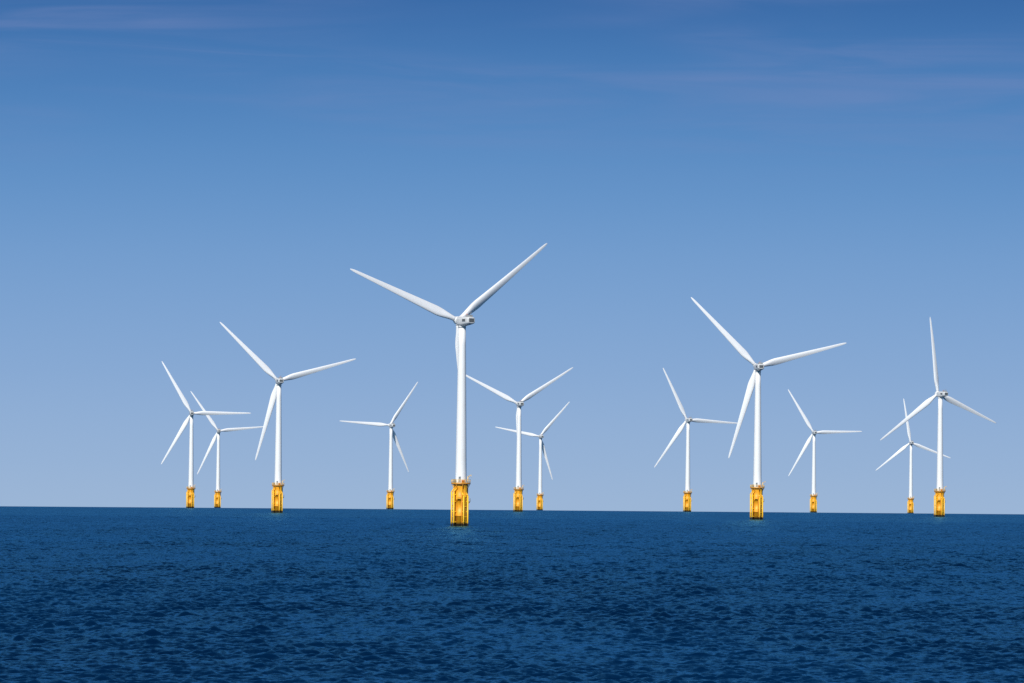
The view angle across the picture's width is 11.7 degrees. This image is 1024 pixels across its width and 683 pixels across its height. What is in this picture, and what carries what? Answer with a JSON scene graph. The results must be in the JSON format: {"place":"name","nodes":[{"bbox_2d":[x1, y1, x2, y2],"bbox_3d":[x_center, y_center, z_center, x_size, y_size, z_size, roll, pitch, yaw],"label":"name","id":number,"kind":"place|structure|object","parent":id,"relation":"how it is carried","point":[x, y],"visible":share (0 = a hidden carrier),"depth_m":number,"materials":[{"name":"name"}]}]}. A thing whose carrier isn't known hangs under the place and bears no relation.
{"place":"outdoors","nodes":[
{"label":"outdoors","id":0,"kind":"place"},
{"bbox_2d":[0,506,1023,682],"bbox_3d":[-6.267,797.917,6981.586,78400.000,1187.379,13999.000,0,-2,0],"label":"sea","id":1,"kind":"structure","parent":0,"point":[170,595],"depth_m":716.61,"materials":[{"name":"liquid"}]},
{"bbox_2d":[161,362,250,507],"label":"wind turbine","id":2,"kind":"object","parent":1,"relation":"in","point":[190,497],"visible":0.99,"depth_m":4211.53,"materials":[{"name":"white paint"}]},
{"bbox_2d":[191,392,262,507],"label":"wind turbine","id":3,"kind":"object","parent":1,"relation":"in","point":[217,497],"visible":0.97,"depth_m":5193.01,"materials":[{"name":"white paint"}]},
{"bbox_2d":[220,322,354,512],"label":"wind turbine","id":4,"kind":"object","parent":1,"relation":"in","point":[277,497],"visible":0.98,"depth_m":3028.76,"materials":[{"name":"white paint"}]},
{"bbox_2d":[341,382,417,508],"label":"wind turbine","id":5,"kind":"object","parent":1,"relation":"in","point":[390,492],"visible":0.98,"depth_m":4759.39,"materials":[{"name":"white paint"}]},
{"bbox_2d":[351,243,546,525],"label":"wind turbine","id":6,"kind":"object","parent":1,"relation":"in","point":[460,502],"visible":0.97,"depth_m":1940.19,"materials":[{"name":"white paint"}]},
{"bbox_2d":[466,367,572,511],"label":"wind turbine","id":7,"kind":"object","parent":1,"relation":"in","point":[518,500],"visible":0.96,"depth_m":3701.76,"materials":[{"name":"white paint"}]},
{"bbox_2d":[496,402,568,509],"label":"wind turbine","id":8,"kind":"object","parent":1,"relation":"in","point":[539,504],"visible":0.98,"depth_m":5402.36,"materials":[{"name":"white paint"}]},
{"bbox_2d":[654,368,736,511],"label":"wind turbine","id":9,"kind":"object","parent":1,"relation":"in","point":[687,498],"visible":0.97,"depth_m":4346.17,"materials":[{"name":"white paint"}]},
{"bbox_2d":[691,297,845,519],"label":"wind turbine","id":10,"kind":"object","parent":1,"relation":"in","point":[757,489],"visible":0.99,"depth_m":2613.23,"materials":[{"name":"white paint"}]},
{"bbox_2d":[788,390,861,512],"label":"wind turbine","id":11,"kind":"object","parent":1,"relation":"in","point":[813,503],"visible":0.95,"depth_m":4998.33,"materials":[{"name":"white paint"}]},
{"bbox_2d":[876,399,949,512],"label":"wind turbine","id":12,"kind":"object","parent":1,"relation":"in","point":[910,505],"visible":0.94,"depth_m":5631.58,"materials":[{"name":"white paint"}]},
{"bbox_2d":[881,317,995,516],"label":"wind turbine","id":13,"kind":"object","parent":1,"relation":"in","point":[939,505],"visible":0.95,"depth_m":3250.23,"materials":[{"name":"white paint"}]},
{"bbox_2d":[0,0,1023,513],"label":"sky","id":14,"kind":"structure","parent":0,"point":[811,174],"materials":[{"name":"blue"}]}
]}

